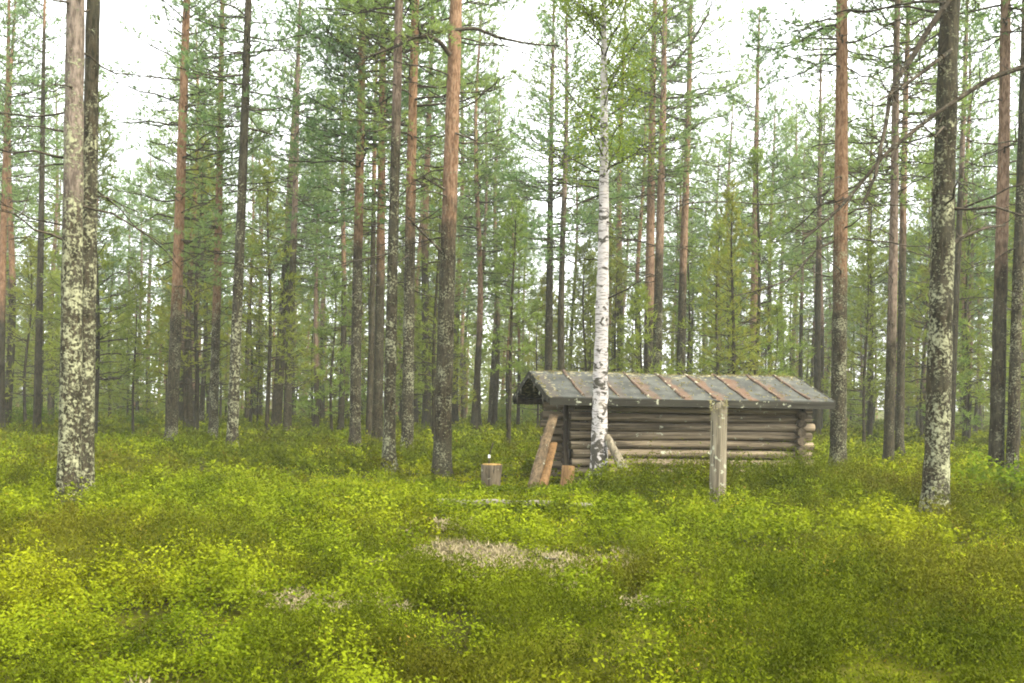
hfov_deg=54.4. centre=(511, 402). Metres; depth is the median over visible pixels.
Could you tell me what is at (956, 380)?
young pine
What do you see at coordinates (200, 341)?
pine tree
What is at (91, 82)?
pine tree
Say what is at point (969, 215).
young pine
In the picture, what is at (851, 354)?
pine tree
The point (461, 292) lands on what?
pine tree
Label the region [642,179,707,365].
pine tree
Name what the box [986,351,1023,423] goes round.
young pine
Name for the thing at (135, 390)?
young pine
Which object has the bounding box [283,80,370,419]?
pine tree
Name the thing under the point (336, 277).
young pine
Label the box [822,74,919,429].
pine tree
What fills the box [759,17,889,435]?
pine tree
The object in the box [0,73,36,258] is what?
pine tree
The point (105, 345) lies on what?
young pine
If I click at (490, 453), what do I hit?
hatchet
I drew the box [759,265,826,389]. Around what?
young pine
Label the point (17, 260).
pine tree
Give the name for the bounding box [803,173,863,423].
pine tree
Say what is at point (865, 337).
pine tree
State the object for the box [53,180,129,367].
pine tree
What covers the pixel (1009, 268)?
young pine
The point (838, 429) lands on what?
pine tree
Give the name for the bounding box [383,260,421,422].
young pine
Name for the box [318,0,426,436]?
pine tree
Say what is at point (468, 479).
moss cover
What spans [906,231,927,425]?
pine tree
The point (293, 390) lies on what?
young pine
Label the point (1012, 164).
pine tree
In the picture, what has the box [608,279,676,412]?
young pine
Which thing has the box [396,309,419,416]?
young pine
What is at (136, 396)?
young pine
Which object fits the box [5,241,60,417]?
young pine
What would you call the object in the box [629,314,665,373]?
young pine
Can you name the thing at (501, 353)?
young pine
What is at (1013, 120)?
pine tree
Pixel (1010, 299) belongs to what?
young pine
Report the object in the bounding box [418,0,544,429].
pine tree
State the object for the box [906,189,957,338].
pine tree
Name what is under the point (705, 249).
pine tree
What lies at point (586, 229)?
pine tree
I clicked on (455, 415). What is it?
pine tree
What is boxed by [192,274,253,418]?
young pine
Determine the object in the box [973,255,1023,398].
young pine
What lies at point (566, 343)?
young pine
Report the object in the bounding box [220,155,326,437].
young pine
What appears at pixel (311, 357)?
young pine
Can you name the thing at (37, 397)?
pine tree
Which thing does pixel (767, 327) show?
young pine
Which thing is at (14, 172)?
pine tree
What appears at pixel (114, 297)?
pine tree
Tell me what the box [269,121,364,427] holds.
pine tree
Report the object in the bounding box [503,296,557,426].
young pine
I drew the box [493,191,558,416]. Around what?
pine tree
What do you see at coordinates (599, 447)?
birch tree
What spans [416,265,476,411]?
young pine
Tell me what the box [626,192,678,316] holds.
pine tree
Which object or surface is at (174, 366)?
pine tree
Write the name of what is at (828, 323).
pine tree
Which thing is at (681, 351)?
pine tree
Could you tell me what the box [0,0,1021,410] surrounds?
sky
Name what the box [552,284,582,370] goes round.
young pine
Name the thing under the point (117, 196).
pine tree
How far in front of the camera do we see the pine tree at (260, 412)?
66.23 m
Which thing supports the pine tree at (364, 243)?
on the ground
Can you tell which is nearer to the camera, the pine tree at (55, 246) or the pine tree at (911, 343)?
the pine tree at (55, 246)
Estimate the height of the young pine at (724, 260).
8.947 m
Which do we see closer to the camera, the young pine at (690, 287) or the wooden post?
the wooden post
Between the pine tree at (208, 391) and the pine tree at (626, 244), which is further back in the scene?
the pine tree at (626, 244)
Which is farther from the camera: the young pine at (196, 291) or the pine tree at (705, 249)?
the pine tree at (705, 249)
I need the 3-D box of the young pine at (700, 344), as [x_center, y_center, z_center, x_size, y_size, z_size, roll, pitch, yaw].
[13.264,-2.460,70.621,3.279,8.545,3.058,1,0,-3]
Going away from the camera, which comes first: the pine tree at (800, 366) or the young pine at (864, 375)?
the young pine at (864, 375)
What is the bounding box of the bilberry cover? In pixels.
[0,405,1023,682]
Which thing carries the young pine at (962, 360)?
on the ground
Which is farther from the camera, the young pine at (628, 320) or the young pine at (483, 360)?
the young pine at (483, 360)
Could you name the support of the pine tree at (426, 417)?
on the ground
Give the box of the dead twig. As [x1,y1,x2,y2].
[527,549,558,559]
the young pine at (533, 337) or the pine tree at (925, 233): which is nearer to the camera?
the young pine at (533, 337)
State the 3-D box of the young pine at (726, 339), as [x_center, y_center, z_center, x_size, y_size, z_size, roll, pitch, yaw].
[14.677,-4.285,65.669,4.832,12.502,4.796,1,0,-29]
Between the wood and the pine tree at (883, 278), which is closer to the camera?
the pine tree at (883, 278)
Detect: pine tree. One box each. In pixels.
[0,0,60,429]
[0,0,64,428]
[0,0,65,434]
[0,0,158,490]
[0,0,181,508]
[0,67,27,177]
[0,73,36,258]
[0,97,35,337]
[5,203,36,377]
[7,250,28,331]
[13,72,98,414]
[16,260,55,384]
[27,160,62,408]
[50,231,116,322]
[51,62,151,352]
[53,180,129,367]
[53,242,112,336]
[98,0,285,442]
[99,177,162,410]
[105,169,171,412]
[106,137,172,411]
[118,52,231,419]
[133,13,254,431]
[151,0,300,437]
[151,90,255,422]
[152,142,202,351]
[155,170,230,356]
[158,160,230,346]
[160,0,333,448]
[169,194,235,419]
[171,233,229,415]
[185,268,230,402]
[211,112,285,417]
[222,187,284,415]
[223,99,287,414]
[244,13,338,426]
[248,0,352,430]
[259,0,462,448]
[263,149,327,381]
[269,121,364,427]
[274,274,312,414]
[275,162,349,388]
[280,32,401,431]
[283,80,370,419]
[292,0,472,442]
[296,272,340,342]
[306,0,467,472]
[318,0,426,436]
[320,0,525,449]
[327,231,367,419]
[328,173,387,337]
[333,208,386,414]
[349,0,567,477]
[353,0,509,426]
[384,204,429,419]
[385,120,457,422]
[397,168,456,339]
[398,160,456,414]
[415,15,527,425]
[415,191,477,365]
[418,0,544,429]
[429,138,500,419]
[454,73,534,427]
[455,190,493,417]
[456,82,543,426]
[456,115,530,423]
[472,182,539,426]
[480,193,541,448]
[488,0,599,427]
[490,214,553,425]
[493,0,631,370]
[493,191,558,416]
[536,127,621,369]
[553,0,676,412]
[567,102,647,412]
[568,146,654,371]
[588,54,682,372]
[593,149,665,316]
[594,0,723,373]
[594,0,828,372]
[598,0,764,374]
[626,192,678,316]
[635,111,722,361]
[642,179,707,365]
[663,217,710,362]
[665,183,714,374]
[674,175,722,372]
[677,135,750,365]
[689,87,780,371]
[700,1,816,374]
[701,190,766,340]
[709,183,773,367]
[720,85,824,374]
[725,0,935,464]
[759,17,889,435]
[759,95,832,381]
[760,116,825,375]
[767,105,865,428]
[776,142,832,378]
[779,141,861,423]
[784,0,1023,515]
[785,201,850,422]
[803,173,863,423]
[809,0,985,464]
[810,0,990,459]
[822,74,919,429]
[832,127,917,425]
[847,261,881,426]
[847,274,863,426]
[847,291,885,392]
[850,252,886,423]
[861,187,925,429]
[897,154,967,433]
[899,0,1020,453]
[902,0,1023,468]
[905,234,927,419]
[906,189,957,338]
[906,228,928,431]
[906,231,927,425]
[907,130,993,340]
[910,17,1017,441]
[928,116,1014,388]
[955,141,1007,429]
[956,0,1023,477]
[958,205,994,381]
[958,306,983,427]
[959,179,1011,432]
[961,237,991,348]
[973,43,1020,205]
[973,146,1023,310]
[983,138,1023,366]
[1010,118,1017,155]
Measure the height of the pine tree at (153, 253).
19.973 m
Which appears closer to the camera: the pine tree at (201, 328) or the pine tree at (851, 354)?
the pine tree at (201, 328)
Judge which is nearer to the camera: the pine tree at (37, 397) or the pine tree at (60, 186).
the pine tree at (37, 397)
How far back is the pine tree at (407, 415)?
25.27 m
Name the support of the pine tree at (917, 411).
on the ground
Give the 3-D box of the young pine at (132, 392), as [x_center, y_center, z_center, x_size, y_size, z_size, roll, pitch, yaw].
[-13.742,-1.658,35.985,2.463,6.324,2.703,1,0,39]
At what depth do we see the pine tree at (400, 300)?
63.16 m
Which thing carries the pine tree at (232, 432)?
on the ground
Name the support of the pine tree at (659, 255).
on the ground
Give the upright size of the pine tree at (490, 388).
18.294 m
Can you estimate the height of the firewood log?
0.520 m
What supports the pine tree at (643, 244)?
on the ground
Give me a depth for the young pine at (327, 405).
66.65 m
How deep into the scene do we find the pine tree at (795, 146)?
68.73 m
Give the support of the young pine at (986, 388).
on the ground
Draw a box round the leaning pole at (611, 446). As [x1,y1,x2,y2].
[604,434,638,485]
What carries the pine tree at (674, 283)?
on the ground
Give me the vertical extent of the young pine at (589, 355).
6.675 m
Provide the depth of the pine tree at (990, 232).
45.34 m
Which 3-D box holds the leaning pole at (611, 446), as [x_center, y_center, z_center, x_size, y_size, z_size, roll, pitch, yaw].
[1.697,0.914,15.497,0.160,0.847,0.737,1,0,-38]
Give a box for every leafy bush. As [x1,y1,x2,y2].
[5,400,58,424]
[123,410,149,426]
[950,443,1023,505]
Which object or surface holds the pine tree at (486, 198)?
on the ground
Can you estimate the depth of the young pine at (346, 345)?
62.60 m
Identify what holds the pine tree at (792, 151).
on the ground
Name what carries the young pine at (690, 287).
on the ground
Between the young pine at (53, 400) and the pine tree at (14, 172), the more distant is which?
the young pine at (53, 400)
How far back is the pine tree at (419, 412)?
75.41 m
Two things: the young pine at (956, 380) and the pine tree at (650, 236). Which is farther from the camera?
the young pine at (956, 380)
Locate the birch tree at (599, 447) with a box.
[527,0,685,488]
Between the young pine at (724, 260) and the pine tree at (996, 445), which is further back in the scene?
the young pine at (724, 260)
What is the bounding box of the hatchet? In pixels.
[488,443,493,463]
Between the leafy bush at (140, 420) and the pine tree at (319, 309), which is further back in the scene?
the pine tree at (319, 309)
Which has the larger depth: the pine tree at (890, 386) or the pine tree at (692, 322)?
the pine tree at (692, 322)
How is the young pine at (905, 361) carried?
on the ground
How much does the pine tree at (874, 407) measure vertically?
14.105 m
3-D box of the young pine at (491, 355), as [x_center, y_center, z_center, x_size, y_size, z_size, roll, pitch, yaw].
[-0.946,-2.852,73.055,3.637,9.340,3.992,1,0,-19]
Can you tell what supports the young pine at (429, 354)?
on the ground
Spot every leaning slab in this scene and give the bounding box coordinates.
[528,414,557,486]
[538,442,556,491]
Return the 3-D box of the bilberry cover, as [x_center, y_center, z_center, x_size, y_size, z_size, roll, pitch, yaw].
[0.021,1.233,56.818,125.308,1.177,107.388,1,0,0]
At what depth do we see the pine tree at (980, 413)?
66.12 m
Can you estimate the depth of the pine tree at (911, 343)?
76.09 m
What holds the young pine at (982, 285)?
on the ground
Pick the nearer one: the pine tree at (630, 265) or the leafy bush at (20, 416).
the leafy bush at (20, 416)
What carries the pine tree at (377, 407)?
on the ground
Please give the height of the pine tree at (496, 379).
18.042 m
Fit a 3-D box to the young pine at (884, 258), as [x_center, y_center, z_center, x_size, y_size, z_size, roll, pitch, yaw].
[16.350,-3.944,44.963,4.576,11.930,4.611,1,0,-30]
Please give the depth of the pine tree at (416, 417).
58.71 m
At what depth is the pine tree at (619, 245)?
53.95 m
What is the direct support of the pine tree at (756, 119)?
on the ground
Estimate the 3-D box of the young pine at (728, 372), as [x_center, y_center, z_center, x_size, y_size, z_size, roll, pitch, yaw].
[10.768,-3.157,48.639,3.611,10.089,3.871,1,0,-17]
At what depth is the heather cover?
7.19 m
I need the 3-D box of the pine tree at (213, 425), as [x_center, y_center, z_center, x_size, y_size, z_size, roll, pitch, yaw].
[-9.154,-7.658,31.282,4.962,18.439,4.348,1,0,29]
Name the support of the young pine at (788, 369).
on the ground
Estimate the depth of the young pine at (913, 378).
49.67 m
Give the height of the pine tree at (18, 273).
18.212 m
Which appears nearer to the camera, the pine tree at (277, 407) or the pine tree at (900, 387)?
the pine tree at (900, 387)
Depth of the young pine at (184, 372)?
41.97 m
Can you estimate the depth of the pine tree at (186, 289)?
69.11 m
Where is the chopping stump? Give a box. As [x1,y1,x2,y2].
[481,463,501,487]
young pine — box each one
[5,216,60,411]
[5,235,59,430]
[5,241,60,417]
[5,257,43,411]
[5,295,26,399]
[13,338,33,404]
[20,274,60,417]
[30,88,168,434]
[33,191,138,389]
[99,228,141,418]
[99,272,166,432]
[99,305,126,407]
[99,315,139,404]
[102,312,155,414]
[126,164,230,427]
[129,288,194,415]
[136,136,258,432]
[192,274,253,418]
[192,278,242,404]
[205,304,249,415]
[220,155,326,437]
[220,238,284,423]
[239,307,283,421]
[239,328,274,410]
[272,260,313,414]
[283,279,335,426]
[283,323,310,414]
[289,261,366,429]
[299,321,337,412]
[309,197,386,414]
[324,219,402,424]
[332,286,367,416]
[346,283,397,395]
[361,229,435,400]
[383,158,473,439]
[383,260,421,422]
[396,292,453,407]
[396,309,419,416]
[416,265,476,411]
[458,319,502,411]
[472,307,516,401]
[481,279,530,396]
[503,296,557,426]
[515,295,557,419]
[516,269,572,407]
[529,306,577,411]
[534,295,567,369]
[552,237,616,371]
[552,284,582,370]
[556,251,619,371]
[565,213,640,371]
[568,293,611,371]
[589,254,642,412]
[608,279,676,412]
[613,293,644,412]
[614,266,676,374]
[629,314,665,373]
[662,207,731,374]
[662,306,695,370]
[672,217,763,374]
[693,310,712,374]
[695,176,787,375]
[700,239,758,374]
[700,322,726,374]
[702,266,761,374]
[705,146,817,379]
[737,265,796,374]
[745,298,792,374]
[754,300,799,375]
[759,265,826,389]
[760,309,775,373]
[773,309,798,376]
[795,311,812,383]
[821,186,926,436]
[821,238,896,446]
[824,301,861,404]
[827,288,881,418]
[852,294,912,416]
[868,150,990,404]
[873,337,911,407]
[874,264,929,438]
[875,308,918,405]
[880,279,920,428]
[915,305,985,433]
[920,210,1023,440]
[956,168,1023,445]
[956,339,985,411]
[969,243,1023,410]
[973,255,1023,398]
[973,350,989,423]
[974,347,1008,413]
[976,261,1023,413]
[982,280,1023,411]
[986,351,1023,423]
[988,318,1023,405]
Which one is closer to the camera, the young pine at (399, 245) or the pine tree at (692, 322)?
the young pine at (399, 245)
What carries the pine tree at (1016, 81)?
on the ground
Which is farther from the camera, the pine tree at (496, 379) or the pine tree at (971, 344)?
the pine tree at (971, 344)
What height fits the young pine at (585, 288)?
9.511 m
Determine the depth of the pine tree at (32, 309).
71.09 m
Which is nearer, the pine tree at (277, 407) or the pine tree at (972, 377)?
the pine tree at (277, 407)
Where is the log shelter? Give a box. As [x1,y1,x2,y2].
[512,369,835,482]
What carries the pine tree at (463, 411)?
on the ground
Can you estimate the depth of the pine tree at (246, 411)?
61.84 m
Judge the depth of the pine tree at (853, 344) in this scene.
68.99 m
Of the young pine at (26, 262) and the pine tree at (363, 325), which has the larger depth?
the pine tree at (363, 325)
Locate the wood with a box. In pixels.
[5,239,1023,432]
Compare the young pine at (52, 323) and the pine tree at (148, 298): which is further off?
the pine tree at (148, 298)
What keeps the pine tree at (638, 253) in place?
on the ground
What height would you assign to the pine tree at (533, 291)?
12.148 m
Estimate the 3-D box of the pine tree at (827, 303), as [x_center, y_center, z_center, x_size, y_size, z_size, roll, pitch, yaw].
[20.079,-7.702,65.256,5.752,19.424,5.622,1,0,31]
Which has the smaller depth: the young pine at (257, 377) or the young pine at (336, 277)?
the young pine at (336, 277)
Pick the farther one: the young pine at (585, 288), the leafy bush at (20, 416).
the young pine at (585, 288)
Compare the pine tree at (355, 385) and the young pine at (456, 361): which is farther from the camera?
the young pine at (456, 361)
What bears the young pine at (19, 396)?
on the ground
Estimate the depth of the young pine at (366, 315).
44.63 m
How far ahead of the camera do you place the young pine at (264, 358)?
47.05 m
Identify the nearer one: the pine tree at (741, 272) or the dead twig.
the dead twig
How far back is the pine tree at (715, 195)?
60.92 m
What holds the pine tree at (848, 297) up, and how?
on the ground
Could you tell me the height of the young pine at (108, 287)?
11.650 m
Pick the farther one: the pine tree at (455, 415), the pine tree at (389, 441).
the pine tree at (455, 415)
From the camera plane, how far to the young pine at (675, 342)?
53.09 m
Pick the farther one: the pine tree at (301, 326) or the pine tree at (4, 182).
the pine tree at (301, 326)
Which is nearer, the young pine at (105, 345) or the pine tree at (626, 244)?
the young pine at (105, 345)
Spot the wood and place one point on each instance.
(531, 414)
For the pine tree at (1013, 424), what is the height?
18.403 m
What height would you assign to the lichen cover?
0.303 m
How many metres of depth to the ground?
6.53 m
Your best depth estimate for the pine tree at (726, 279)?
78.13 m
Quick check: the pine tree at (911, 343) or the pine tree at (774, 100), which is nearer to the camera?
the pine tree at (774, 100)
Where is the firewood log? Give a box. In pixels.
[560,465,574,485]
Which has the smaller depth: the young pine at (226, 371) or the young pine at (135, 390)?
the young pine at (226, 371)
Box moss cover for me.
[0,417,1023,682]
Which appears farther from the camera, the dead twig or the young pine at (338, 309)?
the young pine at (338, 309)
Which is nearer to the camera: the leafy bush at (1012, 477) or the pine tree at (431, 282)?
the leafy bush at (1012, 477)
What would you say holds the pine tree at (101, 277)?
on the ground
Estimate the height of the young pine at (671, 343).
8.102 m
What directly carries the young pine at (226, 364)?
on the ground
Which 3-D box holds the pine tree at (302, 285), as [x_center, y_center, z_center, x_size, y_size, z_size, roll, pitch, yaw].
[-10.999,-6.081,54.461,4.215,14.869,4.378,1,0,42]
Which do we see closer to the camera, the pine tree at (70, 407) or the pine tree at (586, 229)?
the pine tree at (70, 407)
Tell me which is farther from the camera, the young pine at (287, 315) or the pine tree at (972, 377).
the pine tree at (972, 377)
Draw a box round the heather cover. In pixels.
[0,406,1023,682]
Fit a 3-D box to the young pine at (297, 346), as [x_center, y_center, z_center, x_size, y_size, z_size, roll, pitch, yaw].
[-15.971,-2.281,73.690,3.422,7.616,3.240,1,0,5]
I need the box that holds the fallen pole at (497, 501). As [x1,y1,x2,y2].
[436,498,591,507]
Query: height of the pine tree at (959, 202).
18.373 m
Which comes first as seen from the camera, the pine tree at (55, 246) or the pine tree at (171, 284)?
the pine tree at (55, 246)
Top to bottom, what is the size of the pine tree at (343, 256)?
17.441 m
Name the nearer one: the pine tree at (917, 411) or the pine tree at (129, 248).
the pine tree at (917, 411)
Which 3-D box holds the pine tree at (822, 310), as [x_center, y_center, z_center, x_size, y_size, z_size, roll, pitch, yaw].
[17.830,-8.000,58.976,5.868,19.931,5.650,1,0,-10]
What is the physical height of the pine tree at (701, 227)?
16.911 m
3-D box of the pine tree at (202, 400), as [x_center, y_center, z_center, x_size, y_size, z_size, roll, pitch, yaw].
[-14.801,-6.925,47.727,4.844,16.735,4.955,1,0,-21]
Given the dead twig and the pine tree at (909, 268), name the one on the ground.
the pine tree at (909, 268)
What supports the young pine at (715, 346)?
on the ground
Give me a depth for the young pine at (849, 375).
65.93 m
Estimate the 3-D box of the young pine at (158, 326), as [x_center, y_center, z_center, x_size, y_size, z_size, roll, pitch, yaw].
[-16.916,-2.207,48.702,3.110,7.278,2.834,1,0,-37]
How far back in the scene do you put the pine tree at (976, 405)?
58.29 m
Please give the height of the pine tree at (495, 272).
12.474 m
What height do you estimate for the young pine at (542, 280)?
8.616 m
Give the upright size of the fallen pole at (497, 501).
0.131 m
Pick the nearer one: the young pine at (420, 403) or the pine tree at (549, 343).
the pine tree at (549, 343)
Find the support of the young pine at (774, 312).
on the ground
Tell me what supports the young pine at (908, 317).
on the ground
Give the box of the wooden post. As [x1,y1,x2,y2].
[709,400,729,508]
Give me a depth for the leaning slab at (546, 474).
16.65 m
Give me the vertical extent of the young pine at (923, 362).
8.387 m
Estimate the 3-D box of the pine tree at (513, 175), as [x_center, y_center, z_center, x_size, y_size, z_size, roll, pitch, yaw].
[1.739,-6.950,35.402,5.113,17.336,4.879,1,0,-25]
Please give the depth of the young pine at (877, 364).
53.94 m
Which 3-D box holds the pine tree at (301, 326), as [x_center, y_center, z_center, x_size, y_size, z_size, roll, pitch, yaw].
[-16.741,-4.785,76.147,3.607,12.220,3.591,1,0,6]
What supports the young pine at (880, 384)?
on the ground
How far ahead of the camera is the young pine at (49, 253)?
43.88 m
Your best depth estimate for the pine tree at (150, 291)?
73.04 m
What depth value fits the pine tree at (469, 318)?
76.70 m
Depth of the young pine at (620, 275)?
46.78 m
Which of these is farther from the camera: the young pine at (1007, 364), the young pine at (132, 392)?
the young pine at (132, 392)
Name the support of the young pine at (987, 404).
on the ground
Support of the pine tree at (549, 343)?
on the ground
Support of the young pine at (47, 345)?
on the ground
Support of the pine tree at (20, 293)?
on the ground
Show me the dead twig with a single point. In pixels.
(545, 557)
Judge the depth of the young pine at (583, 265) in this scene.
42.62 m
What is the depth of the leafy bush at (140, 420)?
43.37 m
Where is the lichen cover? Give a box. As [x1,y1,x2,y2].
[97,514,688,682]
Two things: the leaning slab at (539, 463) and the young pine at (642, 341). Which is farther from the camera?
the young pine at (642, 341)
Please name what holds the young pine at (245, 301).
on the ground
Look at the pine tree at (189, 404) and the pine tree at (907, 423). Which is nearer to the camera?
the pine tree at (189, 404)
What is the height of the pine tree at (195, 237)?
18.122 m
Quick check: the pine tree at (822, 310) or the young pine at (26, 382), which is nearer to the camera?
the pine tree at (822, 310)
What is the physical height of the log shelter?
2.195 m
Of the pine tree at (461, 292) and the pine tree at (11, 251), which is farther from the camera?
the pine tree at (461, 292)
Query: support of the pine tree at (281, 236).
on the ground
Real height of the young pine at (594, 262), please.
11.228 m
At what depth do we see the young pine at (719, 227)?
33.38 m
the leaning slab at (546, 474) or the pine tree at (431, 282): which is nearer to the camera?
the leaning slab at (546, 474)
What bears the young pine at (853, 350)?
on the ground
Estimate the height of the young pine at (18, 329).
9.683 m
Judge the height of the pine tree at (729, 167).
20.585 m
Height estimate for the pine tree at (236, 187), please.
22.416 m
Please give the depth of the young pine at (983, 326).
54.40 m
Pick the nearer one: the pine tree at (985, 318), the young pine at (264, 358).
the young pine at (264, 358)
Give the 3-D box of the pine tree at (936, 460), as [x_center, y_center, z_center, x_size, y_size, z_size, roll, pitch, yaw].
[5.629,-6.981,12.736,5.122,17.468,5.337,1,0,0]
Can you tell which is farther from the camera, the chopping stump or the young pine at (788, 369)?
the young pine at (788, 369)
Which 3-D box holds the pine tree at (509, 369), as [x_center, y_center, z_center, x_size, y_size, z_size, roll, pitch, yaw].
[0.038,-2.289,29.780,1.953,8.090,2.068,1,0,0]
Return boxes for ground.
[0,399,1023,682]
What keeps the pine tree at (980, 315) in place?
on the ground
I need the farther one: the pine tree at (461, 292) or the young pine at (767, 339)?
the young pine at (767, 339)
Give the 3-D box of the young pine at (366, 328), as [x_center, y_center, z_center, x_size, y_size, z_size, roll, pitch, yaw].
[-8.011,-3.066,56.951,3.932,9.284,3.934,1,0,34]
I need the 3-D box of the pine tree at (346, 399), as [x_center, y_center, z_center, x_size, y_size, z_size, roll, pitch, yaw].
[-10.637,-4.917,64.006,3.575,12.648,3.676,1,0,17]
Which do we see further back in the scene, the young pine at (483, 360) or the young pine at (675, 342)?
the young pine at (483, 360)
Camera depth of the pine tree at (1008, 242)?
52.78 m
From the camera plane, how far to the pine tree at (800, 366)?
51.58 m
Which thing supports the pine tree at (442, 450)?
on the ground
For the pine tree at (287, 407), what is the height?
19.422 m
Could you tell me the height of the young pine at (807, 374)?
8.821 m
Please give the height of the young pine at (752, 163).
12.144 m
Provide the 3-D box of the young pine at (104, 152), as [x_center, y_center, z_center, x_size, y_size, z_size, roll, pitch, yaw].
[-13.498,-4.477,33.065,4.378,12.232,4.693,1,0,-22]
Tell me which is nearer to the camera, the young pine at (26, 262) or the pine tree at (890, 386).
the pine tree at (890, 386)
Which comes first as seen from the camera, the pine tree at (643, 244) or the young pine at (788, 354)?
the pine tree at (643, 244)
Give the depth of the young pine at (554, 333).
68.29 m

